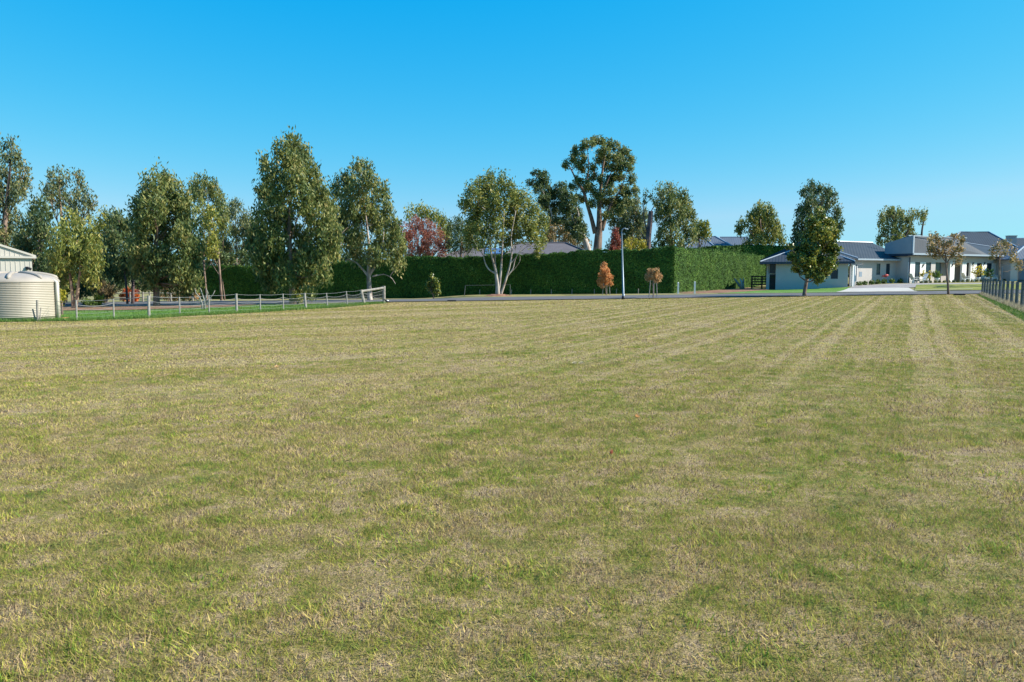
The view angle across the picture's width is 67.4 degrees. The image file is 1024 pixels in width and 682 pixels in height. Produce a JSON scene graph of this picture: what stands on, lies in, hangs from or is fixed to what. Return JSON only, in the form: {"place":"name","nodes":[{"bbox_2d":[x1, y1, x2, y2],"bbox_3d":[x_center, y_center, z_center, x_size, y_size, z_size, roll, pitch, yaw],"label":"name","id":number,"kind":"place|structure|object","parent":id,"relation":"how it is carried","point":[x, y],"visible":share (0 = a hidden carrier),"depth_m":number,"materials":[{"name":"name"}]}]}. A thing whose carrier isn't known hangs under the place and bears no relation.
{"place":"outdoors","nodes":[
{"label":"outdoors","id":0,"kind":"place"},
{"bbox_2d":[0,244,35,271],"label":"shed","id":1,"kind":"structure","parent":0,"point":[13,259],"depth_m":37.41,"materials":[{"name":"white paint"}]},
{"bbox_2d":[4,303,329,321],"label":"lawn","id":2,"kind":"structure","parent":0,"point":[111,313],"depth_m":40.47,"materials":[{"name":"green plant"}]},
{"bbox_2d":[0,271,66,319],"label":"water tank","id":3,"kind":"object","parent":2,"relation":"on","point":[21,292],"visible":0.98,"depth_m":33.30,"materials":[{"name":"beige metal"}]},
{"bbox_2d":[32,300,40,320],"bbox_3d":[-20.036,-1.221,32.369,0.357,1.011,0.136,-2,5,-17],"label":"fence post","id":4,"kind":"object","parent":2,"relation":"on","point":[38,316],"visible":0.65,"depth_m":32.34,"materials":[{"name":"grey wood"}]},
{"bbox_2d":[59,287,67,314],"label":"shrub","id":5,"kind":"object","parent":2,"relation":"on","point":[63,292],"visible":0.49,"depth_m":37.98,"materials":[{"name":"yellow plant"}]},
{"bbox_2d":[92,293,105,305],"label":"shrub","id":6,"kind":"object","parent":2,"relation":"on","point":[98,297],"visible":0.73,"depth_m":48.92,"materials":[{"name":"green plant"}]},
{"bbox_2d":[118,156,207,305],"bbox_3d":[-22.090,-6.882,48.762,5.542,9.626,4.823,0,5,0],"label":"gum tree","id":7,"kind":"object","parent":2,"relation":"on","point":[151,213],"visible":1,"depth_m":48.02,"materials":[{"name":"green plant"}]},
{"bbox_2d":[188,288,214,308],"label":"bare tree","id":8,"kind":"object","parent":2,"relation":"on","point":[201,302],"visible":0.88,"depth_m":42.80,"materials":[{"name":"grey wood"}]},
{"bbox_2d":[56,286,385,317],"bbox_3d":[-13.127,-2.165,41.259,3.128,1.331,20.272,3,6,35],"label":"wire fence","id":9,"kind":"object","parent":2,"relation":"on","point":[260,298],"visible":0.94,"depth_m":38.44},
{"bbox_2d":[242,125,346,302],"bbox_3d":[-14.090,-8.208,49.740,7.220,11.938,4.815,0,5,0],"label":"gum tree","id":10,"kind":"object","parent":2,"relation":"on","point":[280,216],"visible":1,"depth_m":49.16,"materials":[{"name":"green plant"}]},
{"bbox_2d":[289,290,303,303],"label":"shrub","id":11,"kind":"object","parent":2,"relation":"on","point":[296,294],"visible":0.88,"depth_m":48.91,"materials":[{"name":"green plant"}]},
{"bbox_2d":[111,302,352,305],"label":"path","id":12,"kind":"structure","parent":0,"point":[211,304],"depth_m":49.78,"materials":[{"name":"grey concrete"}]},
{"bbox_2d":[0,277,1023,681],"bbox_3d":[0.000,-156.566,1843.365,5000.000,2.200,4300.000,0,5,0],"label":"ground","id":13,"kind":"structure","parent":0,"point":[364,573],"depth_m":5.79,"materials":[{"name":"green plant"}]},
{"bbox_2d":[8,193,62,272],"bbox_3d":[-35.489,-6.966,57.786,5.348,8.553,3.296,4,6,36],"label":"gum tree","id":14,"kind":"object","parent":13,"relation":"on","point":[37,224],"visible":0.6,"depth_m":57.10,"materials":[{"name":"green plant"}]},
{"bbox_2d":[50,266,77,304],"bbox_3d":[-30.324,-3.782,51.866,2.605,3.071,1.655,4,7,41],"label":"shrub","id":15,"kind":"object","parent":13,"relation":"on","point":[68,290],"visible":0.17,"depth_m":51.68,"materials":[{"name":"green plant"}]},
{"bbox_2d":[74,274,100,299],"bbox_3d":[-29.928,-3.668,54.006,1.800,2.471,1.623,0,5,0],"label":"shrub","id":16,"kind":"object","parent":13,"relation":"on","point":[82,290],"visible":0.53,"depth_m":53.76,"materials":[{"name":"green plant"}]},
{"bbox_2d":[92,280,117,302],"bbox_3d":[-29.658,-3.551,56.018,2.680,1.887,1.488,4,6,36],"label":"shrub","id":17,"kind":"object","parent":13,"relation":"on","point":[108,292],"visible":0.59,"depth_m":55.59,"materials":[{"name":"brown plant"}]},
{"bbox_2d":[100,205,142,303],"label":"gum tree","id":18,"kind":"object","parent":13,"relation":"on","point":[119,234],"visible":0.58,"depth_m":52.33,"materials":[{"name":"green plant"}]},
{"bbox_2d":[63,304,256,309],"bbox_3d":[-33.341,-1.977,46.776,34.060,0.340,7.861,0,5,5],"label":"mulch bed","id":19,"kind":"object","parent":13,"relation":"on","point":[126,307],"visible":0.52,"depth_m":46.06,"materials":[{"name":"brown soil"}]},
{"bbox_2d":[41,205,109,307],"bbox_3d":[-25.976,-4.980,45.730,3.814,6.359,3.086,0,5,0],"label":"gum tree","id":20,"kind":"object","parent":19,"relation":"on","point":[80,252],"visible":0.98,"depth_m":45.35,"materials":[{"name":"green plant"}]},
{"bbox_2d":[81,297,97,306],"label":"shrub","id":21,"kind":"object","parent":19,"relation":"on","point":[89,302],"visible":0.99,"depth_m":46.80,"materials":[{"name":"green plant"}]},
{"bbox_2d":[325,155,408,299],"bbox_3d":[-10.488,-8.170,55.666,6.141,10.680,4.875,0,5,0],"label":"gum tree","id":22,"kind":"object","parent":13,"relation":"on","point":[378,225],"visible":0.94,"depth_m":54.98,"materials":[{"name":"green plant"}]},
{"bbox_2d":[424,272,441,298],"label":"sapling","id":23,"kind":"object","parent":13,"relation":"on","point":[432,284],"visible":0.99,"depth_m":59.19,"materials":[{"name":"green plant"}]},
{"bbox_2d":[42,250,848,281],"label":"distant woodland","id":24,"kind":"object","parent":13,"relation":"on","point":[344,258],"visible":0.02,"depth_m":184.83,"materials":[{"name":"green plant"}]},
{"bbox_2d":[79,283,1020,302],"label":"verge","id":25,"kind":"structure","parent":13,"relation":"on","point":[531,295],"depth_m":64.50,"materials":[{"name":"green plant"}]},
{"bbox_2d":[0,132,34,248],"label":"gum tree","id":26,"kind":"object","parent":25,"relation":"on","point":[11,197],"visible":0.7,"depth_m":60.95,"materials":[{"name":"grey plant"}]},
{"bbox_2d":[38,164,101,302],"bbox_3d":[-36.527,-8.837,63.470,4.108,11.900,4.526,-5,7,-44],"label":"gum tree","id":27,"kind":"object","parent":25,"relation":"on","point":[51,187],"visible":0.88,"depth_m":63.19,"materials":[{"name":"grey plant"}]},
{"bbox_2d":[87,249,111,284],"bbox_3d":[-33.926,-5.345,63.862,3.309,4.811,2.012,3,6,35],"label":"shrub","id":28,"kind":"object","parent":25,"relation":"on","point":[101,276],"visible":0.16,"depth_m":63.21,"materials":[{"name":"green plant"}]},
{"bbox_2d":[101,275,151,292],"bbox_3d":[-31.124,-4.142,61.672,3.863,2.679,2.803,0,5,0],"label":"shrub","id":29,"kind":"object","parent":25,"relation":"on","point":[135,285],"visible":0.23,"depth_m":61.94,"materials":[{"name":"green plant"}]},
{"bbox_2d":[118,286,139,301],"bbox_3d":[-29.752,-3.551,59.887,2.221,1.530,1.188,4,6,41],"label":"shrub","id":30,"kind":"object","parent":25,"relation":"on","point":[124,295],"visible":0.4,"depth_m":59.86,"materials":[{"name":"brown plant"}]},
{"bbox_2d":[106,292,193,301],"bbox_3d":[-27.976,-3.375,59.395,6.366,0.867,0.290,-1,5,-10],"label":"rail fence","id":31,"kind":"object","parent":25,"relation":"on","point":[143,293],"visible":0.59,"depth_m":59.20,"materials":[{"name":"grey wood"}]},
{"bbox_2d":[160,288,180,300],"bbox_3d":[-27.486,-3.716,61.928,2.529,1.719,1.358,3,6,32],"label":"shrub","id":32,"kind":"object","parent":25,"relation":"on","point":[163,295],"visible":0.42,"depth_m":61.88,"materials":[{"name":"brown plant"}]},
{"bbox_2d":[178,289,199,300],"bbox_3d":[-26.098,-3.563,62.038,2.308,1.365,1.149,3,6,34],"label":"shrub","id":33,"kind":"object","parent":25,"relation":"on","point":[195,297],"visible":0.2,"depth_m":61.84,"materials":[{"name":"beige plant"}]},
{"bbox_2d":[191,199,223,300],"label":"wattle tree","id":34,"kind":"object","parent":25,"relation":"on","point":[209,215],"visible":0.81,"depth_m":62.44,"materials":[{"name":"green plant"}]},
{"bbox_2d":[486,294,510,295],"bbox_3d":[-1.108,-3.781,63.309,2.538,0.170,1.600,0,5,0],"label":"mulch mound","id":35,"kind":"object","parent":25,"relation":"on","point":[498,295],"visible":0.91,"depth_m":62.93,"materials":[{"name":"brown soil"}]},
{"bbox_2d":[456,165,549,293],"bbox_3d":[-0.636,-9.038,62.889,7.716,11.051,4.915,0,5,0],"label":"gum tree","id":36,"kind":"object","parent":25,"relation":"on","point":[514,205],"visible":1,"depth_m":62.24,"materials":[{"name":"green plant"}]},
{"bbox_2d":[596,262,613,294],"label":"sapling","id":37,"kind":"object","parent":25,"relation":"on","point":[605,276],"visible":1,"depth_m":64.05,"materials":[{"name":"orange plant"}]},
{"bbox_2d":[688,288,764,292],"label":"mulch bed","id":38,"kind":"object","parent":25,"relation":"on","point":[731,290],"visible":0.89,"depth_m":73.38,"materials":[{"name":"brown soil"}]},
{"bbox_2d":[740,278,744,288],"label":"tree stump","id":39,"kind":"object","parent":38,"relation":"on","point":[742,284],"visible":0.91,"depth_m":81.14,"materials":[{"name":"grey plant"}]},
{"bbox_2d":[621,228,627,298],"bbox_3d":[7.758,-5.291,53.042,0.510,5.017,0.230,0,5,0],"label":"street lamp","id":40,"kind":"object","parent":13,"relation":"on","point":[623,295],"visible":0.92,"depth_m":53.00,"materials":[{"name":"metal"}]},
{"bbox_2d":[644,267,662,297],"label":"sapling","id":41,"kind":"object","parent":13,"relation":"on","point":[656,277],"visible":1,"depth_m":54.65,"materials":[{"name":"beige plant"}]},
{"bbox_2d":[685,237,714,248],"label":"house","id":42,"kind":"structure","parent":13,"relation":"on","point":[709,243],"depth_m":105.16,"materials":[{"name":"white paint"}]},
{"bbox_2d":[719,237,748,245],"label":"house","id":43,"kind":"structure","parent":13,"relation":"on","point":[734,240],"depth_m":126.55,"materials":[{"name":"white paint"}]},
{"bbox_2d":[785,206,843,295],"bbox_3d":[21.854,-6.460,55.628,4.025,6.732,3.318,0,5,0],"label":"sweetgum tree","id":44,"kind":"object","parent":13,"relation":"on","point":[815,265],"visible":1,"depth_m":54.93,"materials":[{"name":"green plant"}]},
{"bbox_2d":[926,231,966,294],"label":"street tree","id":45,"kind":"object","parent":13,"relation":"on","point":[943,245],"visible":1,"depth_m":56.15,"materials":[{"name":"brown plant"}]},
{"bbox_2d":[981,266,1023,308],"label":"post fence","id":46,"kind":"object","parent":13,"relation":"on","point":[1001,288],"visible":0.64,"depth_m":41.36,"materials":[{"name":"wood"}]},
{"bbox_2d":[0,294,1023,321],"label":"lawn grass","id":47,"kind":"structure","parent":0,"point":[1014,311],"depth_m":38.82,"materials":[{"name":"green plant"}]},
{"bbox_2d":[0,0,1023,265],"label":"sky","id":48,"kind":"structure","parent":0,"point":[907,104],"materials":[{"name":"blue"}]},
{"bbox_2d":[65,290,1020,305],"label":"road","id":49,"kind":"structure","parent":0,"point":[647,296],"depth_m":56.85,"materials":[{"name":"grey asphalt"}]},
{"bbox_2d":[67,279,1020,302],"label":"garden ground","id":50,"kind":"structure","parent":0,"point":[109,300],"depth_m":73.18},
{"bbox_2d":[84,204,115,290],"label":"gum tree","id":51,"kind":"object","parent":50,"relation":"on","point":[100,225],"visible":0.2,"depth_m":64.93,"materials":[{"name":"green plant"}]},
{"bbox_2d":[186,170,231,299],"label":"gum tree","id":52,"kind":"object","parent":50,"relation":"on","point":[210,192],"visible":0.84,"depth_m":67.02,"materials":[{"name":"green plant"}]},
{"bbox_2d":[201,248,250,299],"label":"tree","id":53,"kind":"object","parent":50,"relation":"on","point":[233,256],"visible":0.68,"depth_m":69.08,"materials":[{"name":"green plant"}]},
{"bbox_2d":[220,197,254,265],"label":"gum tree","id":54,"kind":"object","parent":50,"relation":"on","point":[245,223],"visible":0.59,"depth_m":75.08,"materials":[{"name":"green plant"}]},
{"bbox_2d":[395,214,451,256],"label":"autumn tree","id":55,"kind":"object","parent":50,"relation":"on","point":[427,232],"visible":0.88,"depth_m":83.10,"materials":[{"name":"red plant"}]},
{"bbox_2d":[403,199,452,252],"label":"gum tree","id":56,"kind":"object","parent":50,"relation":"on","point":[442,220],"visible":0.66,"depth_m":90.94,"materials":[{"name":"green plant"}]},
{"bbox_2d":[198,245,676,298],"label":"hedge","id":57,"kind":"object","parent":50,"relation":"on","point":[575,272],"visible":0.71,"depth_m":69.02,"materials":[{"name":"green plant"}]},
{"bbox_2d":[444,214,480,256],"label":"gum tree","id":58,"kind":"object","parent":50,"relation":"on","point":[455,228],"visible":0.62,"depth_m":80.64,"materials":[{"name":"green plant"}]},
{"bbox_2d":[438,246,504,256],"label":"house","id":59,"kind":"structure","parent":50,"relation":"on","point":[480,253],"depth_m":85.42,"materials":[{"name":"grey metal"}]},
{"bbox_2d":[506,242,583,255],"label":"house","id":60,"kind":"structure","parent":50,"relation":"on","point":[557,247],"depth_m":84.25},
{"bbox_2d":[525,168,590,249],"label":"gum tree","id":61,"kind":"object","parent":50,"relation":"on","point":[548,195],"visible":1,"depth_m":92.45,"materials":[{"name":"green plant"}]},
{"bbox_2d":[543,210,591,248],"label":"gum tree","id":62,"kind":"object","parent":50,"relation":"on","point":[553,233],"visible":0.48,"depth_m":102.41,"materials":[{"name":"green plant"}]},
{"bbox_2d":[560,134,640,251],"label":"gum tree","id":63,"kind":"object","parent":50,"relation":"on","point":[622,159],"visible":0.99,"depth_m":96.22,"materials":[{"name":"green plant"}]},
{"bbox_2d":[608,227,620,250],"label":"autumn tree","id":64,"kind":"object","parent":50,"relation":"on","point":[616,238],"visible":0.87,"depth_m":79.13,"materials":[{"name":"red plant"}]},
{"bbox_2d":[605,194,648,249],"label":"gum tree","id":65,"kind":"object","parent":50,"relation":"on","point":[634,216],"visible":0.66,"depth_m":104.07,"materials":[{"name":"green plant"}]},
{"bbox_2d":[623,235,647,251],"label":"autumn shrub","id":66,"kind":"object","parent":50,"relation":"on","point":[639,245],"visible":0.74,"depth_m":83.45,"materials":[{"name":"yellow plant"}]},
{"bbox_2d":[639,188,656,248],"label":"dead tree","id":67,"kind":"object","parent":50,"relation":"on","point":[648,227],"visible":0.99,"depth_m":85.03,"materials":[{"name":"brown plant"}]},
{"bbox_2d":[651,180,699,247],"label":"gum tree","id":68,"kind":"object","parent":50,"relation":"on","point":[683,216],"visible":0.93,"depth_m":86.41,"materials":[{"name":"green plant"}]},
{"bbox_2d":[692,218,711,247],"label":"gum tree","id":69,"kind":"object","parent":50,"relation":"on","point":[705,231],"visible":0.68,"depth_m":94.84,"materials":[{"name":"green plant"}]},
{"bbox_2d":[654,245,766,292],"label":"hedge","id":70,"kind":"object","parent":50,"relation":"on","point":[707,269],"visible":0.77,"depth_m":76.74,"materials":[{"name":"green plant"}]},
{"bbox_2d":[707,236,730,245],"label":"house","id":71,"kind":"structure","parent":50,"relation":"on","point":[715,240],"depth_m":114.12,"materials":[{"name":"white paint"}]},
{"bbox_2d":[704,244,785,277],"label":"hedge","id":72,"kind":"object","parent":50,"relation":"on","point":[768,250],"visible":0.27,"depth_m":97.84,"materials":[{"name":"green plant"}]},
{"bbox_2d":[751,276,765,287],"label":"timber gate","id":73,"kind":"structure","parent":50,"relation":"on","point":[761,281],"depth_m":83.66,"materials":[{"name":"black wood"}]},
{"bbox_2d":[734,199,787,245],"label":"gum tree","id":74,"kind":"object","parent":50,"relation":"on","point":[759,223],"visible":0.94,"depth_m":110.50,"materials":[{"name":"green plant"}]},
{"bbox_2d":[788,178,845,243],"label":"gum tree","id":75,"kind":"object","parent":50,"relation":"on","point":[810,202],"visible":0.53,"depth_m":98.43,"materials":[{"name":"green plant"}]},
{"bbox_2d":[760,235,1003,289],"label":"house","id":76,"kind":"structure","parent":50,"relation":"on","point":[901,258],"depth_m":78.88,"materials":[{"name":"white paint"}]},
{"bbox_2d":[770,264,774,272],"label":"window","id":77,"kind":"structure","parent":76,"relation":"in","point":[772,266],"depth_m":77.84,"materials":[{"name":"black glass"}]},
{"bbox_2d":[769,274,775,288],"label":"side door","id":78,"kind":"structure","parent":76,"relation":"in","point":[772,280],"depth_m":78.01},
{"bbox_2d":[831,269,837,278],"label":"window","id":79,"kind":"structure","parent":76,"relation":"in","point":[834,275],"depth_m":75.37,"materials":[{"name":"black glass"}]},
{"bbox_2d":[849,266,854,285],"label":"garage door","id":80,"kind":"structure","parent":76,"relation":"in","point":[850,266],"depth_m":75.78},
{"bbox_2d":[876,263,879,274],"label":"window","id":81,"kind":"structure","parent":76,"relation":"in","point":[878,264],"depth_m":78.53,"materials":[{"name":"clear glass"}]},
{"bbox_2d":[886,264,889,274],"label":"window","id":82,"kind":"structure","parent":76,"relation":"in","point":[887,265],"depth_m":79.34,"materials":[{"name":"black glass"}]},
{"bbox_2d":[914,262,919,280],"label":"window","id":83,"kind":"structure","parent":76,"relation":"in","point":[917,264],"depth_m":79.39,"materials":[{"name":"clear glass"}]},
{"bbox_2d":[926,262,930,280],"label":"window","id":84,"kind":"structure","parent":76,"relation":"in","point":[928,264],"depth_m":80.33,"materials":[{"name":"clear glass"}]},
{"bbox_2d":[935,263,940,279],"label":"window","id":85,"kind":"structure","parent":76,"relation":"in","point":[938,265],"depth_m":82.02,"materials":[{"name":"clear glass"}]},
{"bbox_2d":[986,263,991,278],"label":"window","id":86,"kind":"structure","parent":76,"relation":"in","point":[989,265],"depth_m":86.02,"materials":[{"name":"black glass"}]},
{"bbox_2d":[875,205,928,246],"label":"gum tree","id":87,"kind":"object","parent":50,"relation":"on","point":[893,216],"visible":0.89,"depth_m":148.26,"materials":[{"name":"green plant"}]},
{"bbox_2d":[908,273,919,282],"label":"garden chair","id":88,"kind":"object","parent":50,"relation":"on","point":[911,276],"visible":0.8,"depth_m":78.05,"materials":[{"name":"white paint"}]},
{"bbox_2d":[916,273,928,282],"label":"garden chair","id":89,"kind":"object","parent":50,"relation":"on","point":[924,276],"visible":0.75,"depth_m":78.09,"materials":[{"name":"white paint"}]},
{"bbox_2d":[931,270,942,282],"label":"potted plant","id":90,"kind":"object","parent":50,"relation":"on","point":[938,275],"visible":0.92,"depth_m":79.77,"materials":[{"name":"green plant"}]},
{"bbox_2d":[961,273,971,281],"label":"garden chair","id":91,"kind":"object","parent":50,"relation":"on","point":[963,276],"visible":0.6,"depth_m":82.62,"materials":[{"name":"white paint"}]},
{"bbox_2d":[970,265,984,281],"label":"potted plant","id":92,"kind":"object","parent":50,"relation":"on","point":[976,272],"visible":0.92,"depth_m":83.19,"materials":[{"name":"yellow plant"}]},
{"bbox_2d":[944,231,1017,247],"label":"house","id":93,"kind":"structure","parent":50,"relation":"on","point":[988,238],"depth_m":102.76,"materials":[{"name":"silver metal"}]},
{"bbox_2d":[982,268,994,278],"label":"potted plant","id":94,"kind":"object","parent":50,"relation":"on","point":[987,273],"visible":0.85,"depth_m":84.04,"materials":[{"name":"green plant"}]},
{"bbox_2d":[995,245,1023,280],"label":"house","id":95,"kind":"structure","parent":50,"relation":"on","point":[1010,275],"depth_m":84.74,"materials":[{"name":"white paint"}]},
{"bbox_2d":[729,287,849,292],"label":"side lawn","id":96,"kind":"structure","parent":0,"point":[808,290],"depth_m":69.36,"materials":[{"name":"green plant"}]},
{"bbox_2d":[676,290,1023,311],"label":"long dry grass","id":97,"kind":"structure","parent":0,"point":[1017,306],"depth_m":40.02,"materials":[{"name":"plant"}]},
{"bbox_2d":[838,288,913,291],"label":"driveway","id":98,"kind":"structure","parent":0,"point":[873,289],"depth_m":66.98,"materials":[{"name":"concrete"}]},
{"bbox_2d":[850,283,998,287],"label":"driveway","id":99,"kind":"structure","parent":0,"point":[907,285],"depth_m":71.89,"materials":[{"name":"grey concrete"}]},
{"bbox_2d":[919,270,933,280],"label":"potted plant","id":100,"kind":"object","parent":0,"point":[928,276],"visible":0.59,"depth_m":78.83,"materials":[{"name":"yellow plant"}]},
{"bbox_2d":[914,284,1020,290],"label":"front lawn","id":101,"kind":"structure","parent":0,"point":[923,287],"depth_m":67.61,"materials":[{"name":"green plant"}]},
{"bbox_2d":[986,238,1023,279],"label":"street tree","id":102,"kind":"object","parent":101,"relation":"on","point":[998,249],"visible":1,"depth_m":67.60,"materials":[{"name":"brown plant"}]},
{"bbox_2d":[1006,235,1023,245],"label":"house","id":103,"kind":"structure","parent":0,"point":[1015,240],"depth_m":113.17,"materials":[{"name":"silver metal"}]},
{"bbox_2d":[1017,258,1023,281],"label":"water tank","id":104,"kind":"object","parent":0,"point":[1020,277],"visible":0.52,"depth_m":75.47,"materials":[{"name":"metal"}]}
]}

